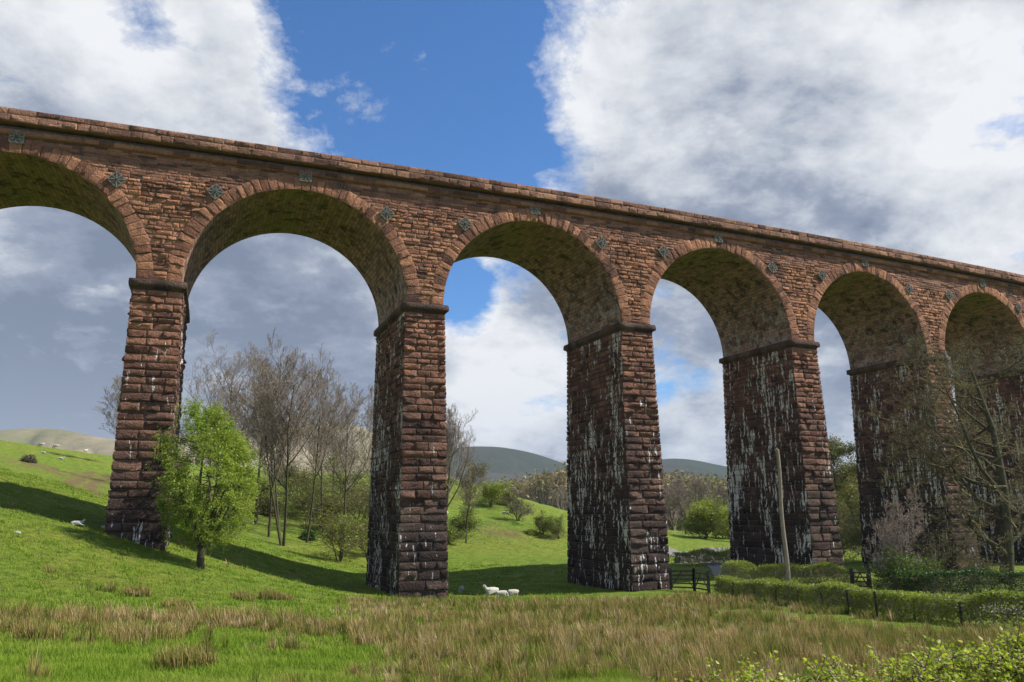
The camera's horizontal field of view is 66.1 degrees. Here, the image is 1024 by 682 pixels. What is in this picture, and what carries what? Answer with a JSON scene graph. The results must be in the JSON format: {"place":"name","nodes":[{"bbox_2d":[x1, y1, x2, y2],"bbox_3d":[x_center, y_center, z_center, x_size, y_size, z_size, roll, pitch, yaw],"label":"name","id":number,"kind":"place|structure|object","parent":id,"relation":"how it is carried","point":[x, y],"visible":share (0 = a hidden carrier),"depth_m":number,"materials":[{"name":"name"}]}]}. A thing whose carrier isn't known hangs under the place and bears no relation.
{"place":"outdoors","nodes":[
{"label":"outdoors","id":0,"kind":"place"},
{"bbox_2d":[0,422,458,480],"bbox_3d":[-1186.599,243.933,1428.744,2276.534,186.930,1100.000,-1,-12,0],"label":"hill","id":1,"kind":"structure","parent":0,"point":[67,440],"depth_m":1399.98,"materials":[{"name":"plant"}]},
{"bbox_2d":[0,440,1023,681],"bbox_3d":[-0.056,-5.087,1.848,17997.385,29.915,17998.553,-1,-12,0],"label":"ground","id":2,"kind":"structure","parent":0,"point":[504,540],"depth_m":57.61,"materials":[{"name":"green plant"}]},
{"bbox_2d":[0,612,42,634],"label":"rush tussock","id":3,"kind":"object","parent":2,"relation":"on","point":[8,624],"visible":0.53,"depth_m":16.04,"materials":[{"name":"beige plant"}]},
{"bbox_2d":[18,454,37,463],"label":"shrub","id":4,"kind":"object","parent":2,"relation":"on","point":[30,458],"visible":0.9,"depth_m":90.71,"materials":[{"name":"green plant"}]},
{"bbox_2d":[10,616,66,641],"bbox_3d":[-8.827,5.393,14.698,1.000,0.599,0.962,-1,-12,0],"label":"rush tussock","id":5,"kind":"object","parent":2,"relation":"on","point":[34,631],"visible":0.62,"depth_m":14.54,"materials":[{"name":"beige plant"}]},
{"bbox_2d":[48,605,94,620],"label":"rush tussock","id":6,"kind":"object","parent":2,"relation":"on","point":[69,609],"visible":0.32,"depth_m":19.39,"materials":[{"name":"beige plant"}]},
{"bbox_2d":[70,519,85,524],"bbox_3d":[-23.487,9.791,42.549,0.769,0.361,0.288,2,-13,-10],"label":"lamb","id":7,"kind":"object","parent":2,"relation":"on","point":[77,522],"visible":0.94,"depth_m":42.44},
{"bbox_2d":[92,375,121,435],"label":"bare tree","id":8,"kind":"object","parent":2,"relation":"on","point":[117,380],"visible":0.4,"depth_m":117.34,"materials":[{"name":"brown plant"}]},
{"bbox_2d":[120,584,151,596],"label":"rush tussock","id":9,"kind":"object","parent":2,"relation":"on","point":[139,591],"visible":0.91,"depth_m":28.06,"materials":[{"name":"beige plant"}]},
{"bbox_2d":[99,620,187,642],"bbox_3d":[-7.296,5.764,15.629,1.647,0.537,1.642,-1,-12,0],"label":"rush tussock","id":10,"kind":"object","parent":2,"relation":"on","point":[157,631],"visible":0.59,"depth_m":15.44,"materials":[{"name":"plant"}]},
{"bbox_2d":[161,597,193,608],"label":"rush tussock","id":11,"kind":"object","parent":2,"relation":"on","point":[174,603],"visible":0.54,"depth_m":25.62,"materials":[{"name":"plant"}]},
{"bbox_2d":[144,637,220,670],"bbox_3d":[-4.904,4.709,11.798,1.012,0.562,1.036,-10,-16,37],"label":"rush tussock","id":12,"kind":"object","parent":2,"relation":"on","point":[173,658],"visible":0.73,"depth_m":11.62,"materials":[{"name":"brown plant"}]},
{"bbox_2d":[163,604,204,617],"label":"rush tussock","id":13,"kind":"object","parent":2,"relation":"on","point":[185,610],"visible":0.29,"depth_m":21.36,"materials":[{"name":"beige plant"}]},
{"bbox_2d":[146,395,266,568],"bbox_3d":[-16.109,7.442,41.567,5.823,9.133,6.696,-1,-12,0],"label":"leafy tree","id":14,"kind":"object","parent":2,"relation":"on","point":[204,533],"visible":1,"depth_m":40.83,"materials":[{"name":"green plant"}]},
{"bbox_2d":[179,364,243,481],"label":"bare tree","id":15,"kind":"object","parent":2,"relation":"on","point":[211,392],"visible":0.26,"depth_m":99.07,"materials":[{"name":"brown plant"}]},
{"bbox_2d":[192,602,237,620],"bbox_3d":[-7.891,7.271,20.959,1.432,0.660,1.285,-1,-12,0],"label":"rush tussock","id":16,"kind":"object","parent":2,"relation":"on","point":[213,612],"visible":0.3,"depth_m":20.84,"materials":[{"name":"beige plant"}]},
{"bbox_2d":[181,329,275,511],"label":"bare tree","id":17,"kind":"object","parent":2,"relation":"on","point":[230,392],"visible":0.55,"depth_m":92.81,"materials":[{"name":"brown plant"}]},
{"bbox_2d":[230,589,256,601],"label":"rush tussock","id":18,"kind":"object","parent":2,"relation":"on","point":[239,594],"visible":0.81,"depth_m":31.36,"materials":[{"name":"beige plant"}]},
{"bbox_2d":[244,477,277,497],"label":"shrub","id":19,"kind":"object","parent":2,"relation":"on","point":[265,487],"visible":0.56,"depth_m":107.47,"materials":[{"name":"green plant"}]},
{"bbox_2d":[246,490,288,515],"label":"shrub","id":20,"kind":"object","parent":2,"relation":"on","point":[263,505],"visible":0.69,"depth_m":93.69,"materials":[{"name":"green plant"}]},
{"bbox_2d":[223,343,316,523],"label":"bare tree","id":21,"kind":"object","parent":2,"relation":"on","point":[256,508],"visible":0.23,"depth_m":85.48,"materials":[{"name":"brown plant"}]},
{"bbox_2d":[257,587,282,599],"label":"rush tussock","id":22,"kind":"object","parent":2,"relation":"on","point":[267,594],"visible":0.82,"depth_m":32.76,"materials":[{"name":"beige plant"}]},
{"bbox_2d":[241,348,317,536],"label":"bare tree","id":23,"kind":"object","parent":2,"relation":"on","point":[270,506],"visible":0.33,"depth_m":77.92,"materials":[{"name":"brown plant"}]},
{"bbox_2d":[225,327,334,545],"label":"bare tree","id":24,"kind":"object","parent":2,"relation":"on","point":[269,415],"visible":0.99,"depth_m":73.01,"materials":[{"name":"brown plant"}]},
{"bbox_2d":[264,453,308,494],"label":"shrub","id":25,"kind":"object","parent":2,"relation":"on","point":[291,471],"visible":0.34,"depth_m":116.37,"materials":[{"name":"green plant"}]},
{"bbox_2d":[280,592,294,600],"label":"rush tussock","id":26,"kind":"object","parent":2,"relation":"on","point":[285,596],"visible":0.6,"depth_m":33.33,"materials":[{"name":"beige plant"}]},
{"bbox_2d":[268,474,332,516],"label":"shrub","id":27,"kind":"object","parent":2,"relation":"on","point":[305,487],"visible":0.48,"depth_m":97.45,"materials":[{"name":"green plant"}]},
{"bbox_2d":[265,465,342,509],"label":"shrub","id":28,"kind":"object","parent":2,"relation":"on","point":[300,478],"visible":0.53,"depth_m":101.53,"materials":[{"name":"green plant"}]},
{"bbox_2d":[298,525,316,540],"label":"shrub","id":29,"kind":"object","parent":2,"relation":"on","point":[304,534],"visible":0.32,"depth_m":79.37,"materials":[{"name":"green plant"}]},
{"bbox_2d":[288,486,349,528],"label":"shrub","id":30,"kind":"object","parent":2,"relation":"on","point":[317,505],"visible":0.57,"depth_m":89.02,"materials":[{"name":"green plant"}]},
{"bbox_2d":[277,353,372,542],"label":"bare tree","id":31,"kind":"object","parent":2,"relation":"on","point":[322,437],"visible":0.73,"depth_m":80.28,"materials":[{"name":"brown plant"}]},
{"bbox_2d":[294,365,360,531],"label":"bare tree","id":32,"kind":"object","parent":2,"relation":"on","point":[321,495],"visible":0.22,"depth_m":90.73,"materials":[{"name":"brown plant"}]},
{"bbox_2d":[292,450,370,499],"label":"shrub","id":33,"kind":"object","parent":2,"relation":"on","point":[340,472],"visible":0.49,"depth_m":110.66,"materials":[{"name":"green plant"}]},
{"bbox_2d":[297,506,367,562],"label":"shrub","id":34,"kind":"object","parent":2,"relation":"on","point":[334,537],"visible":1,"depth_m":69.39,"materials":[{"name":"green plant"}]},
{"bbox_2d":[304,476,369,529],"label":"shrub","id":35,"kind":"object","parent":2,"relation":"on","point":[355,499],"visible":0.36,"depth_m":87.81,"materials":[{"name":"green plant"}]},
{"bbox_2d":[303,382,372,537],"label":"bare tree","id":36,"kind":"object","parent":2,"relation":"on","point":[351,449],"visible":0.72,"depth_m":85.44,"materials":[{"name":"brown plant"}]},
{"bbox_2d":[304,466,371,528],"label":"shrub","id":37,"kind":"object","parent":2,"relation":"on","point":[366,486],"visible":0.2,"depth_m":95.59,"materials":[{"name":"green plant"}]},
{"bbox_2d":[315,418,361,490],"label":"bare tree","id":38,"kind":"object","parent":2,"relation":"on","point":[335,447],"visible":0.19,"depth_m":117.34,"materials":[{"name":"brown plant"}]},
{"bbox_2d":[330,509,368,555],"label":"shrub","id":39,"kind":"object","parent":2,"relation":"on","point":[363,525],"visible":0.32,"depth_m":73.26,"materials":[{"name":"green plant"}]},
{"bbox_2d":[350,386,373,480],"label":"bare tree","id":40,"kind":"object","parent":2,"relation":"on","point":[371,403],"visible":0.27,"depth_m":95.42,"materials":[{"name":"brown plant"}]},
{"bbox_2d":[446,523,468,544],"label":"shrub","id":41,"kind":"object","parent":2,"relation":"on","point":[453,535],"visible":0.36,"depth_m":94.15,"materials":[{"name":"green plant"}]},
{"bbox_2d":[458,586,463,592],"bbox_3d":[-3.534,17.225,54.529,0.276,0.499,0.859,-5,-13,20],"label":"lamb","id":42,"kind":"object","parent":2,"relation":"on","point":[461,588],"visible":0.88,"depth_m":54.37},
{"bbox_2d":[445,403,486,531],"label":"bare tree","id":43,"kind":"object","parent":2,"relation":"on","point":[452,435],"visible":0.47,"depth_m":89.10,"materials":[{"name":"brown plant"}]},
{"bbox_2d":[447,505,486,534],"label":"shrub","id":44,"kind":"object","parent":2,"relation":"on","point":[459,521],"visible":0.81,"depth_m":100.81,"materials":[{"name":"green plant"}]},
{"bbox_2d":[452,457,491,542],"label":"budding tree","id":45,"kind":"object","parent":2,"relation":"on","point":[468,492],"visible":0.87,"depth_m":98.18,"materials":[{"name":"green plant"}]},
{"bbox_2d":[482,585,498,598],"bbox_3d":[-1.349,15.836,49.717,1.207,0.888,0.392,8,-15,-34],"label":"sheep","id":46,"kind":"object","parent":2,"relation":"on","point":[490,590],"visible":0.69,"depth_m":49.59},
{"bbox_2d":[472,473,516,506],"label":"shrub","id":47,"kind":"object","parent":2,"relation":"on","point":[490,489],"visible":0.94,"depth_m":126.47,"materials":[{"name":"green plant"}]},
{"bbox_2d":[496,590,508,596],"bbox_3d":[-0.591,15.876,49.263,0.859,0.499,0.276,4,-13,-20],"label":"lamb","id":48,"kind":"object","parent":2,"relation":"on","point":[502,592],"visible":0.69,"depth_m":49.18},
{"bbox_2d":[491,490,515,505],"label":"shrub","id":49,"kind":"object","parent":2,"relation":"on","point":[507,497],"visible":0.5,"depth_m":129.95,"materials":[{"name":"green plant"}]},
{"bbox_2d":[0,502,1023,681],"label":"rushes","id":50,"kind":"object","parent":2,"relation":"on","point":[792,643],"visible":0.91,"depth_m":17.49,"materials":[{"name":"beige plant"}]},
{"bbox_2d":[0,106,1023,598],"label":"viaduct","id":51,"kind":"object","parent":2,"relation":"on","point":[174,212],"visible":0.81,"depth_m":57.62,"materials":[{"name":"stone"}]},
{"bbox_2d":[505,589,518,597],"bbox_3d":[0.011,15.971,49.705,0.915,0.531,0.294,4,-13,-20],"label":"lamb","id":52,"kind":"object","parent":2,"relation":"on","point":[513,591],"visible":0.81,"depth_m":49.65},
{"bbox_2d":[502,489,538,520],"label":"shrub","id":53,"kind":"object","parent":2,"relation":"on","point":[516,508],"visible":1,"depth_m":116.83,"materials":[{"name":"green plant"}]},
{"bbox_2d":[525,528,538,535],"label":"shrub","id":54,"kind":"object","parent":2,"relation":"on","point":[532,532],"visible":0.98,"depth_m":107.58,"materials":[{"name":"green plant"}]},
{"bbox_2d":[531,510,552,534],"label":"shrub","id":55,"kind":"object","parent":2,"relation":"on","point":[541,521],"visible":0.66,"depth_m":109.00,"materials":[{"name":"green plant"}]},
{"bbox_2d":[545,512,567,539],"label":"shrub","id":56,"kind":"object","parent":2,"relation":"on","point":[551,525],"visible":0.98,"depth_m":106.68,"materials":[{"name":"green plant"}]},
{"bbox_2d":[478,461,857,530],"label":"woodland","id":57,"kind":"object","parent":2,"relation":"on","point":[557,502],"depth_m":201.10,"materials":[{"name":"plant"}]},
{"bbox_2d":[663,478,687,530],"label":"bare tree","id":58,"kind":"object","parent":2,"relation":"on","point":[675,485],"visible":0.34,"depth_m":146.50,"materials":[{"name":"brown plant"}]},
{"bbox_2d":[664,483,693,531],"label":"bare tree","id":59,"kind":"object","parent":2,"relation":"on","point":[676,502],"visible":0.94,"depth_m":136.40,"materials":[{"name":"brown plant"}]},
{"bbox_2d":[669,567,695,589],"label":"field gate","id":60,"kind":"structure","parent":2,"relation":"on","point":[671,578],"depth_m":52.07,"materials":[{"name":"brown wood"}]},
{"bbox_2d":[678,475,713,513],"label":"bare tree","id":61,"kind":"object","parent":2,"relation":"on","point":[696,484],"visible":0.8,"depth_m":161.41,"materials":[{"name":"brown plant"}]},
{"bbox_2d":[670,494,729,538],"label":"willow tree","id":62,"kind":"object","parent":2,"relation":"on","point":[706,517],"visible":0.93,"depth_m":125.35,"materials":[{"name":"green plant"}]},
{"bbox_2d":[669,548,730,565],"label":"hedge","id":63,"kind":"object","parent":2,"relation":"on","point":[707,553],"visible":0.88,"depth_m":76.68,"materials":[{"name":"green plant"}]},
{"bbox_2d":[692,569,710,592],"bbox_3d":[11.758,15.001,48.891,0.181,1.625,2.604,1,-13,-8],"label":"hurdle","id":64,"kind":"object","parent":2,"relation":"on","point":[707,578],"visible":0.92,"depth_m":48.64,"materials":[{"name":"wood"}]},
{"bbox_2d":[674,551,729,562],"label":"stone wall","id":65,"kind":"structure","parent":2,"relation":"on","point":[694,558],"depth_m":80.49,"materials":[{"name":"grey stone"}]},
{"bbox_2d":[701,547,729,551],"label":"stone wall","id":66,"kind":"structure","parent":2,"relation":"on","point":[716,549],"depth_m":90.40,"materials":[{"name":"grey stone"}]},
{"bbox_2d":[707,502,729,538],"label":"willow tree","id":67,"kind":"object","parent":2,"relation":"on","point":[723,535],"visible":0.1,"depth_m":132.27,"materials":[{"name":"green plant"}]},
{"bbox_2d":[713,477,728,507],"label":"bare tree","id":68,"kind":"object","parent":2,"relation":"on","point":[721,489],"visible":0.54,"depth_m":156.61,"materials":[{"name":"brown plant"}]},
{"bbox_2d":[775,449,790,581],"bbox_3d":[16.951,11.230,49.197,0.368,8.965,0.300,-1,-12,0],"label":"timber pole","id":69,"kind":"object","parent":2,"relation":"on","point":[785,550],"visible":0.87,"depth_m":49.11,"materials":[{"name":"wood"}]},
{"bbox_2d":[718,559,859,584],"bbox_3d":[17.671,15.510,52.172,3.106,2.135,10.876,7,-15,-32],"label":"hedge","id":70,"kind":"object","parent":2,"relation":"on","point":[762,569],"visible":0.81,"depth_m":50.85,"materials":[{"name":"green plant"}]},
{"bbox_2d":[648,605,1023,681],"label":"thorn hedge","id":71,"kind":"object","parent":2,"relation":"on","point":[1009,662],"visible":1,"depth_m":5.90,"materials":[{"name":"green plant"}]},
{"bbox_2d":[827,432,859,554],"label":"budding tree","id":72,"kind":"object","parent":2,"relation":"on","point":[847,482],"visible":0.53,"depth_m":102.41,"materials":[{"name":"green plant"}]},
{"bbox_2d":[836,492,862,564],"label":"shrub","id":73,"kind":"object","parent":2,"relation":"on","point":[856,538],"visible":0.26,"depth_m":86.74,"materials":[{"name":"green plant"}]},
{"bbox_2d":[838,510,861,559],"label":"shrub","id":74,"kind":"object","parent":2,"relation":"on","point":[847,538],"visible":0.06,"depth_m":93.15,"materials":[{"name":"green plant"}]},
{"bbox_2d":[849,568,871,589],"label":"rail gate","id":75,"kind":"structure","parent":2,"relation":"on","point":[868,582],"depth_m":47.53,"materials":[{"name":"brown wood"}]},
{"bbox_2d":[712,574,1023,629],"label":"hedge","id":76,"kind":"object","parent":2,"relation":"on","point":[834,595],"visible":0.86,"depth_m":29.08,"materials":[{"name":"green plant"}]},
{"bbox_2d":[732,582,1021,625],"bbox_3d":[14.873,9.796,28.947,3.098,2.771,29.440,3,-13,-17],"label":"stake fence","id":77,"kind":"object","parent":2,"relation":"on","point":[914,607],"visible":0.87,"depth_m":29.80,"materials":[{"name":"wood"}]},
{"bbox_2d":[856,483,931,589],"bbox_3d":[21.901,11.367,45.265,4.449,6.214,3.449,-1,-12,0],"label":"sapling","id":78,"kind":"object","parent":2,"relation":"on","point":[894,532],"visible":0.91,"depth_m":45.06,"materials":[{"name":"plant"}]},
{"bbox_2d":[858,543,956,592],"bbox_3d":[22.036,12.882,44.386,3.979,3.120,5.313,2,-13,-11],"label":"shrub","id":79,"kind":"object","parent":2,"relation":"on","point":[901,560],"visible":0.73,"depth_m":43.82,"materials":[{"name":"green plant"}]},
{"bbox_2d":[874,510,983,588],"bbox_3d":[25.634,12.677,47.938,5.870,4.791,6.192,-13,-17,43],"label":"thicket","id":80,"kind":"object","parent":2,"relation":"on","point":[948,550],"visible":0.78,"depth_m":47.13,"materials":[{"name":"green plant"}]},
{"bbox_2d":[850,324,1023,583],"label":"mossy tree","id":81,"kind":"object","parent":2,"relation":"on","point":[1008,539],"visible":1,"depth_m":52.24,"materials":[{"name":"green plant"}]},
{"bbox_2d":[873,566,1023,596],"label":"hedge","id":82,"kind":"object","parent":2,"relation":"on","point":[927,576],"visible":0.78,"depth_m":40.80,"materials":[{"name":"green plant"}]},
{"bbox_2d":[937,547,1010,589],"bbox_3d":[26.454,13.080,45.406,4.698,2.774,3.368,-12,-17,42],"label":"thicket","id":83,"kind":"object","parent":2,"relation":"on","point":[976,557],"visible":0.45,"depth_m":44.86,"materials":[{"name":"green plant"}]},
{"bbox_2d":[0,0,1023,467],"label":"sky","id":84,"kind":"structure","parent":0,"point":[893,124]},
{"bbox_2d":[447,446,853,485],"bbox_3d":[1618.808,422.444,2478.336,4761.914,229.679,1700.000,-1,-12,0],"label":"hill","id":85,"kind":"structure","parent":0,"point":[502,461],"depth_m":2433.41,"materials":[{"name":"green plant"}]},
{"bbox_2d":[668,547,1022,614],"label":"road","id":86,"kind":"structure","parent":0,"point":[715,568],"depth_m":72.09,"materials":[{"name":"grey asphalt"}]}
]}

